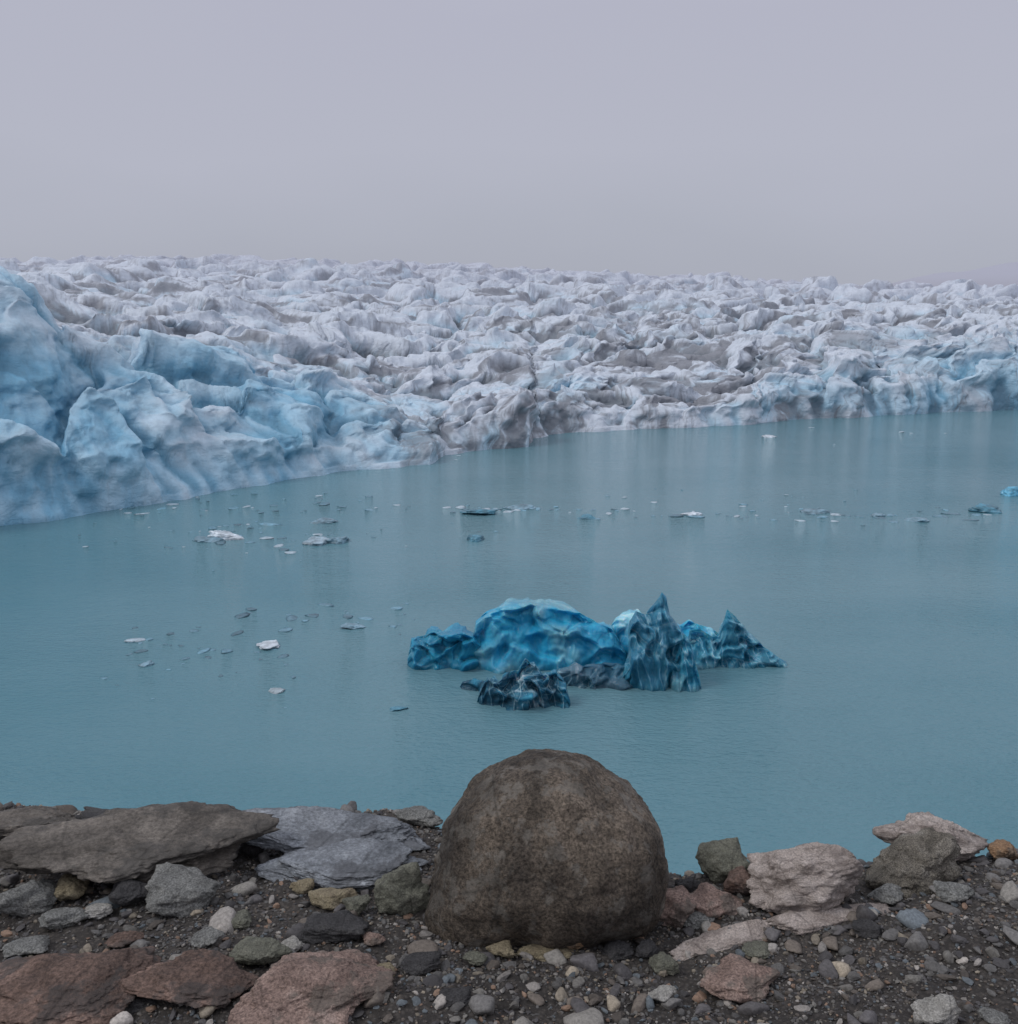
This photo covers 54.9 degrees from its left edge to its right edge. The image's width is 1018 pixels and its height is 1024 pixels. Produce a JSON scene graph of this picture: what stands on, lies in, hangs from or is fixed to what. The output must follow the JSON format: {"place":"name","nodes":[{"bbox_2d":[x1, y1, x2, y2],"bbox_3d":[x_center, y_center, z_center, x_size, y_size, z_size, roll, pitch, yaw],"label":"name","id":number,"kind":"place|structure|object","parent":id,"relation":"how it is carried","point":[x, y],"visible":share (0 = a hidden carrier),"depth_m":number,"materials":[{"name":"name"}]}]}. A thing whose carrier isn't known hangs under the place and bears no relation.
{"place":"outdoors","nodes":[
{"label":"outdoors","id":0,"kind":"place"},
{"bbox_2d":[0,410,1017,875],"bbox_3d":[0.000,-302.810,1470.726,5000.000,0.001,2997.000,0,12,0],"label":"lake water","id":1,"kind":"structure","parent":0,"point":[888,694],"depth_m":46.06,"materials":[{"name":"blue liquid"}]},
{"bbox_2d":[138,660,153,666],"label":"ice floe","id":2,"kind":"object","parent":1,"relation":"on","point":[147,663],"visible":1,"depth_m":41.13,"materials":[{"name":"ice"}]},
{"bbox_2d":[194,536,225,542],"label":"ice floe","id":3,"kind":"object","parent":1,"relation":"on","point":[208,539],"visible":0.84,"depth_m":62.31,"materials":[{"name":"blue ice"}]},
{"bbox_2d":[207,530,243,539],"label":"ice floe","id":4,"kind":"object","parent":1,"relation":"on","point":[226,535],"visible":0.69,"depth_m":62.70,"materials":[{"name":"white ice"}]},
{"bbox_2d":[256,640,279,649],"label":"ice floe","id":5,"kind":"object","parent":1,"relation":"on","point":[268,644],"visible":1,"depth_m":43.25,"materials":[{"name":"white ice"}]},
{"bbox_2d":[268,688,284,693],"bbox_3d":[-9.123,7.023,38.448,0.607,0.194,0.569,7,14,30],"label":"ice floe","id":6,"kind":"object","parent":1,"relation":"on","point":[275,690],"visible":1,"depth_m":38.35,"materials":[{"name":"white ice"}]},
{"bbox_2d":[302,536,329,545],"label":"ice floe","id":7,"kind":"object","parent":1,"relation":"on","point":[315,540],"visible":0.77,"depth_m":61.61,"materials":[{"name":"white ice"}]},
{"bbox_2d":[310,517,337,523],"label":"ice floe","id":8,"kind":"object","parent":1,"relation":"on","point":[323,520],"visible":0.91,"depth_m":67.46,"materials":[{"name":"ice"}]},
{"bbox_2d":[326,536,348,543],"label":"ice floe","id":9,"kind":"object","parent":1,"relation":"on","point":[339,540],"visible":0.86,"depth_m":61.75,"materials":[{"name":"blue ice"}]},
{"bbox_2d":[340,622,364,629],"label":"ice floe","id":10,"kind":"object","parent":1,"relation":"on","point":[353,626],"visible":1,"depth_m":45.78,"materials":[{"name":"white ice"}]},
{"bbox_2d":[390,706,407,711],"bbox_3d":[-4.138,7.387,36.804,0.712,0.184,0.468,-3,12,-12],"label":"ice floe","id":11,"kind":"object","parent":1,"relation":"on","point":[395,708],"visible":1,"depth_m":36.70,"materials":[{"name":"blue ice"}]},
{"bbox_2d":[467,534,483,541],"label":"ice floe","id":12,"kind":"object","parent":1,"relation":"on","point":[475,538],"visible":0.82,"depth_m":62.45,"materials":[{"name":"blue ice"}]},
{"bbox_2d":[460,509,495,514],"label":"ice floe","id":13,"kind":"object","parent":1,"relation":"on","point":[482,511],"visible":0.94,"depth_m":69.99,"materials":[{"name":"blue ice"}]},
{"bbox_2d":[502,504,536,509],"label":"ice floe","id":14,"kind":"object","parent":1,"relation":"on","point":[524,506],"visible":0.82,"depth_m":72.05,"materials":[{"name":"ice"}]},
{"bbox_2d":[78,427,990,707],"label":"brash ice","id":15,"kind":"structure","parent":1,"relation":"on","point":[288,619],"depth_m":64.89,"materials":[{"name":"white ice"}]},
{"bbox_2d":[578,513,594,519],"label":"ice floe","id":16,"kind":"object","parent":1,"relation":"on","point":[587,516],"visible":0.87,"depth_m":68.80,"materials":[{"name":"ice"}]},
{"bbox_2d":[407,592,787,710],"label":"blue iceberg","id":17,"kind":"object","parent":1,"relation":"on","point":[523,643],"visible":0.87,"depth_m":40.57,"materials":[{"name":"blue ice"}]},
{"bbox_2d":[680,512,701,515],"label":"ice floe","id":18,"kind":"object","parent":1,"relation":"on","point":[693,513],"visible":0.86,"depth_m":69.79,"materials":[{"name":"white ice"}]},
{"bbox_2d":[800,508,830,513],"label":"ice floe","id":19,"kind":"object","parent":1,"relation":"on","point":[816,511],"visible":0.98,"depth_m":70.59,"materials":[{"name":"ice"}]},
{"bbox_2d":[870,513,885,516],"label":"ice floe","id":20,"kind":"object","parent":1,"relation":"on","point":[878,514],"visible":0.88,"depth_m":69.47,"materials":[{"name":"white ice"}]},
{"bbox_2d":[905,517,929,521],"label":"ice floe","id":21,"kind":"object","parent":1,"relation":"on","point":[917,519],"visible":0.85,"depth_m":67.92,"materials":[{"name":"ice"}]},
{"bbox_2d":[968,503,1001,513],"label":"ice floe","id":22,"kind":"object","parent":1,"relation":"on","point":[986,508],"visible":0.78,"depth_m":70.85,"materials":[{"name":"blue ice"}]},
{"bbox_2d":[1000,486,1017,496],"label":"ice floe","id":23,"kind":"object","parent":1,"relation":"on","point":[1011,491],"visible":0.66,"depth_m":76.79,"materials":[{"name":"blue ice"}]},
{"bbox_2d":[0,254,1017,525],"bbox_3d":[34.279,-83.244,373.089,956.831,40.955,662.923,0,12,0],"label":"glacier","id":24,"kind":"object","parent":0,"point":[128,380],"visible":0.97,"depth_m":130.56,"materials":[{"name":"white ice"}]},
{"bbox_2d":[0,805,1017,1023],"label":"ground","id":25,"kind":"structure","parent":0,"point":[1003,1001],"depth_m":4.52,"materials":[{"name":"grey gravel"}]},
{"bbox_2d":[1,935,49,957],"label":"rock","id":26,"kind":"object","parent":25,"relation":"on","point":[37,944],"visible":1,"depth_m":4.64,"materials":[{"name":"grey stone"}]},
{"bbox_2d":[0,879,56,916],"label":"rock","id":27,"kind":"object","parent":25,"relation":"on","point":[30,897],"visible":0.93,"depth_m":5.00,"materials":[{"name":"grey stone"}]},
{"bbox_2d":[0,806,75,839],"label":"bedrock slab","id":28,"kind":"structure","parent":25,"relation":"on","point":[11,820],"depth_m":6.02,"materials":[{"name":"grey stone"}]},
{"bbox_2d":[38,907,89,929],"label":"rock","id":29,"kind":"object","parent":25,"relation":"on","point":[58,918],"visible":1,"depth_m":4.85,"materials":[{"name":"grey stone"}]},
{"bbox_2d":[54,874,89,901],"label":"rock","id":30,"kind":"object","parent":25,"relation":"on","point":[71,886],"visible":0.82,"depth_m":5.10,"materials":[{"name":"beige stone"}]},
{"bbox_2d":[0,946,161,1023],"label":"rock","id":31,"kind":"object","parent":25,"relation":"on","point":[69,988],"depth_m":4.13,"materials":[{"name":"brown stone"}]},
{"bbox_2d":[75,806,109,818],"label":"bedrock slab","id":32,"kind":"structure","parent":25,"relation":"on","point":[89,812],"depth_m":6.06,"materials":[{"name":"stone"}]},
{"bbox_2d":[84,903,112,918],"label":"rock","id":33,"kind":"object","parent":25,"relation":"on","point":[98,910],"visible":0.99,"depth_m":4.92,"materials":[{"name":"stone"}]},
{"bbox_2d":[104,931,143,947],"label":"rock","id":34,"kind":"object","parent":25,"relation":"on","point":[121,939],"visible":1,"depth_m":4.68,"materials":[{"name":"brown stone"}]},
{"bbox_2d":[108,879,147,905],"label":"rock","id":35,"kind":"object","parent":25,"relation":"on","point":[127,892],"visible":0.98,"depth_m":5.01,"materials":[{"name":"stone"}]},
{"bbox_2d":[0,801,279,882],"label":"bedrock slab","id":36,"kind":"structure","parent":25,"relation":"on","point":[114,845],"depth_m":5.31,"materials":[{"name":"grey stone"}]},
{"bbox_2d":[124,996,156,1015],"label":"rock","id":37,"kind":"object","parent":25,"relation":"on","point":[137,1004],"visible":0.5,"depth_m":4.12,"materials":[{"name":"stone"}]},
{"bbox_2d":[145,862,220,917],"bbox_3d":[-1.688,1.946,5.027,0.401,0.189,0.320,0,12,0],"label":"rock","id":38,"kind":"object","parent":25,"relation":"on","point":[178,890],"visible":0.99,"depth_m":4.97,"materials":[{"name":"grey stone"}]},
{"bbox_2d":[119,948,258,1008],"bbox_3d":[-1.374,2.024,4.222,0.585,0.102,0.334,3,12,5],"label":"rock","id":39,"kind":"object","parent":25,"relation":"on","point":[201,978],"depth_m":4.18,"materials":[{"name":"brown stone"}]},
{"bbox_2d":[190,926,225,947],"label":"rock","id":40,"kind":"object","parent":25,"relation":"on","point":[205,936],"visible":1,"depth_m":4.62,"materials":[{"name":"grey stone"}]},
{"bbox_2d":[231,909,251,928],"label":"rock","id":41,"kind":"object","parent":25,"relation":"on","point":[242,918],"visible":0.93,"depth_m":4.80,"materials":[{"name":"stone"}]},
{"bbox_2d":[229,936,292,964],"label":"rock","id":42,"kind":"object","parent":25,"relation":"on","point":[249,950],"visible":0.95,"depth_m":4.46,"materials":[{"name":"stone"}]},
{"bbox_2d":[281,935,304,951],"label":"rock","id":43,"kind":"object","parent":25,"relation":"on","point":[294,943],"visible":0.62,"depth_m":4.59,"materials":[{"name":"stone"}]},
{"bbox_2d":[289,878,314,893],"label":"rock","id":44,"kind":"object","parent":25,"relation":"on","point":[305,886],"visible":0.98,"depth_m":5.22,"materials":[{"name":"beige stone"}]},
{"bbox_2d":[227,952,395,1023],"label":"granite block","id":45,"kind":"object","parent":25,"relation":"on","point":[309,988],"depth_m":4.08,"materials":[{"name":"stone"}]},
{"bbox_2d":[295,910,369,944],"bbox_3d":[-0.863,2.006,4.773,0.381,0.098,0.267,5,10,-18],"label":"rock","id":46,"kind":"object","parent":25,"relation":"on","point":[343,925],"visible":0.99,"depth_m":4.69,"materials":[{"name":"stone"}]},
{"bbox_2d":[308,887,357,910],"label":"rock","id":47,"kind":"object","parent":25,"relation":"on","point":[330,898],"visible":0.9,"depth_m":5.06,"materials":[{"name":"beige stone"}]},
{"bbox_2d":[241,806,430,852],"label":"bedrock slab","id":48,"kind":"structure","parent":25,"relation":"on","point":[306,826],"depth_m":5.78,"materials":[{"name":"grey stone"}]},
{"bbox_2d":[254,838,428,890],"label":"bedrock slab","id":49,"kind":"structure","parent":25,"relation":"on","point":[360,864],"depth_m":5.40,"materials":[{"name":"grey stone"}]},
{"bbox_2d":[314,949,378,964],"bbox_3d":[-0.752,2.024,4.367,0.328,0.130,0.368,-11,16,-41],"label":"granite block","id":50,"kind":"object","parent":25,"relation":"on","point":[356,955],"depth_m":4.40,"materials":[{"name":"stone"}]},
{"bbox_2d":[342,894,370,915],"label":"rock","id":51,"kind":"object","parent":25,"relation":"on","point":[358,904],"visible":0.85,"depth_m":4.96,"materials":[{"name":"stone"}]},
{"bbox_2d":[361,931,385,945],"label":"rock","id":52,"kind":"object","parent":25,"relation":"on","point":[371,938],"visible":1,"depth_m":4.68,"materials":[{"name":"pink stone"}]},
{"bbox_2d":[376,962,394,976],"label":"rock","id":53,"kind":"object","parent":25,"relation":"on","point":[388,965],"visible":0.3,"depth_m":4.39,"materials":[{"name":"beige stone"}]},
{"bbox_2d":[373,862,429,915],"bbox_3d":[-0.567,1.949,5.055,0.261,0.275,0.280,-11,16,-42],"label":"rock","id":54,"kind":"object","parent":25,"relation":"on","point":[402,890],"visible":0.98,"depth_m":4.99,"materials":[{"name":"stone"}]},
{"bbox_2d":[394,806,442,826],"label":"rock","id":55,"kind":"object","parent":25,"relation":"on","point":[420,815],"visible":1,"depth_m":6.09,"materials":[{"name":"grey stone"}]},
{"bbox_2d":[400,951,441,975],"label":"rock","id":56,"kind":"object","parent":25,"relation":"on","point":[417,963],"visible":1,"depth_m":4.41,"materials":[{"name":"stone"}]},
{"bbox_2d":[436,986,472,1007],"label":"rock","id":57,"kind":"object","parent":25,"relation":"on","point":[459,994],"visible":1,"depth_m":4.15,"materials":[{"name":"stone"}]},
{"bbox_2d":[462,950,487,965],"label":"rock","id":58,"kind":"object","parent":25,"relation":"on","point":[476,958],"visible":1,"depth_m":4.50,"materials":[{"name":"stone"}]},
{"bbox_2d":[485,940,514,958],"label":"rock","id":59,"kind":"object","parent":25,"relation":"on","point":[503,948],"visible":1,"depth_m":4.59,"materials":[{"name":"beige stone"}]},
{"bbox_2d":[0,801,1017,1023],"bbox_3d":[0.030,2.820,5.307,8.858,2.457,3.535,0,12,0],"label":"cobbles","id":60,"kind":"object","parent":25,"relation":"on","point":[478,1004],"visible":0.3,"depth_m":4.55,"materials":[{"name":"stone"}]},
{"bbox_2d":[0,801,1017,1023],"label":"pebbles","id":61,"kind":"object","parent":25,"relation":"on","point":[436,978],"visible":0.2,"depth_m":4.52,"materials":[{"name":"stone"}]},
{"bbox_2d":[514,944,578,961],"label":"rock","id":62,"kind":"object","parent":25,"relation":"on","point":[536,951],"visible":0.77,"depth_m":4.63,"materials":[{"name":"beige stone"}]},
{"bbox_2d":[424,749,669,949],"bbox_3d":[0.191,1.815,5.131,1.252,1.122,1.170,0,-12,2],"label":"boulder","id":63,"kind":"object","parent":25,"relation":"on","point":[551,848],"visible":0.83,"depth_m":4.68,"materials":[{"name":"stone"}]},
{"bbox_2d":[568,943,583,949],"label":"rock","id":64,"kind":"object","parent":25,"relation":"on","point":[578,946],"visible":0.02,"depth_m":4.64,"materials":[{"name":"stone"}]},
{"bbox_2d":[602,940,633,960],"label":"rock","id":65,"kind":"object","parent":25,"relation":"on","point":[616,950],"visible":0.98,"depth_m":4.63,"materials":[{"name":"stone"}]},
{"bbox_2d":[635,938,659,958],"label":"rock","id":66,"kind":"object","parent":25,"relation":"on","point":[647,948],"visible":0.95,"depth_m":4.65,"materials":[{"name":"stone"}]},
{"bbox_2d":[647,985,676,1001],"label":"rock","id":67,"kind":"object","parent":25,"relation":"on","point":[662,993],"visible":0.98,"depth_m":4.25,"materials":[{"name":"stone"}]},
{"bbox_2d":[648,952,679,975],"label":"rock","id":68,"kind":"object","parent":25,"relation":"on","point":[659,962],"visible":0.99,"depth_m":4.51,"materials":[{"name":"stone"}]},
{"bbox_2d":[659,885,696,927],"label":"rock","id":69,"kind":"object","parent":25,"relation":"on","point":[680,905],"visible":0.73,"depth_m":4.94,"materials":[{"name":"pink stone"}]},
{"bbox_2d":[675,877,700,892],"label":"rock","id":70,"kind":"object","parent":25,"relation":"on","point":[690,884],"visible":0.4,"depth_m":5.15,"materials":[{"name":"stone"}]},
{"bbox_2d":[683,910,714,928],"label":"rock","id":71,"kind":"object","parent":25,"relation":"on","point":[695,919],"visible":0.66,"depth_m":4.92,"materials":[{"name":"grey stone"}]},
{"bbox_2d":[690,882,742,917],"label":"rock","id":72,"kind":"object","parent":25,"relation":"on","point":[711,900],"visible":0.89,"depth_m":4.98,"materials":[{"name":"pink stone"}]},
{"bbox_2d":[668,919,773,960],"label":"bedrock slab","id":73,"kind":"structure","parent":25,"relation":"on","point":[723,938],"depth_m":4.75,"materials":[{"name":"stone"}]},
{"bbox_2d":[695,837,750,883],"bbox_3d":[1.167,1.911,5.357,0.242,0.216,0.282,-4,13,-18],"label":"rock","id":74,"kind":"object","parent":25,"relation":"on","point":[718,860],"visible":0.82,"depth_m":5.31,"materials":[{"name":"stone"}]},
{"bbox_2d":[723,866,750,894],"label":"rock","id":75,"kind":"object","parent":25,"relation":"on","point":[738,877],"visible":0.73,"depth_m":5.11,"materials":[{"name":"brown stone"}]},
{"bbox_2d":[699,953,779,1002],"bbox_3d":[1.010,2.089,4.378,0.297,0.088,0.309,10,16,38],"label":"rock","id":76,"kind":"object","parent":25,"relation":"on","point":[735,977],"visible":1,"depth_m":4.34,"materials":[{"name":"pink stone"}]},
{"bbox_2d":[742,940,769,958],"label":"rock","id":77,"kind":"object","parent":25,"relation":"on","point":[756,948],"visible":1,"depth_m":4.64,"materials":[{"name":"stone"}]},
{"bbox_2d":[746,842,863,913],"bbox_3d":[1.520,1.904,5.089,0.632,0.317,0.474,-9,13,-7],"label":"granite block","id":78,"kind":"object","parent":25,"relation":"on","point":[814,876],"depth_m":4.96,"materials":[{"name":"grey stone"}]},
{"bbox_2d":[766,902,890,935],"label":"bedrock slab","id":79,"kind":"structure","parent":25,"relation":"on","point":[799,922],"depth_m":4.85,"materials":[{"name":"stone"}]},
{"bbox_2d":[851,918,881,938],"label":"rock","id":80,"kind":"object","parent":25,"relation":"on","point":[865,928],"visible":1,"depth_m":4.71,"materials":[{"name":"stone"}]},
{"bbox_2d":[867,883,903,904],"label":"rock","id":81,"kind":"object","parent":25,"relation":"on","point":[890,893],"visible":1,"depth_m":5.04,"materials":[{"name":"grey stone"}]},
{"bbox_2d":[864,827,961,898],"bbox_3d":[2.197,1.898,5.330,0.692,0.247,0.356,-7,14,-30],"label":"rock","id":82,"kind":"object","parent":25,"relation":"on","point":[919,861],"visible":0.98,"depth_m":5.28,"materials":[{"name":"grey stone"}]},
{"bbox_2d":[872,812,988,861],"bbox_3d":[2.509,1.925,5.820,0.611,0.225,0.385,8,14,32],"label":"granite block","id":83,"kind":"object","parent":25,"relation":"on","point":[971,844],"depth_m":5.76,"materials":[{"name":"stone"}]},
{"bbox_2d":[910,993,960,1023],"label":"rock","id":84,"kind":"object","parent":25,"relation":"on","point":[940,1008],"visible":0.99,"depth_m":4.00,"materials":[{"name":"stone"}]},
{"bbox_2d":[933,880,974,902],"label":"rock","id":85,"kind":"object","parent":25,"relation":"on","point":[948,892],"visible":1,"depth_m":4.92,"materials":[{"name":"grey stone"}]},
{"bbox_2d":[977,1007,1010,1023],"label":"rock","id":86,"kind":"object","parent":25,"relation":"on","point":[989,1015],"visible":1,"depth_m":3.98,"materials":[{"name":"grey stone"}]},
{"bbox_2d":[987,839,1017,859],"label":"rock","id":87,"kind":"object","parent":25,"relation":"on","point":[998,848],"visible":0.98,"depth_m":5.68,"materials":[{"name":"stone"}]},
{"bbox_2d":[0,0,1017,285],"label":"sky","id":88,"kind":"structure","parent":0,"point":[859,142],"materials":[{"name":"grey"}]},
{"bbox_2d":[892,262,1017,286],"bbox_3d":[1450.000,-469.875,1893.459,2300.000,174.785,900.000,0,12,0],"label":"hill","id":89,"kind":"structure","parent":0,"point":[1005,274],"depth_m":1807.96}
]}

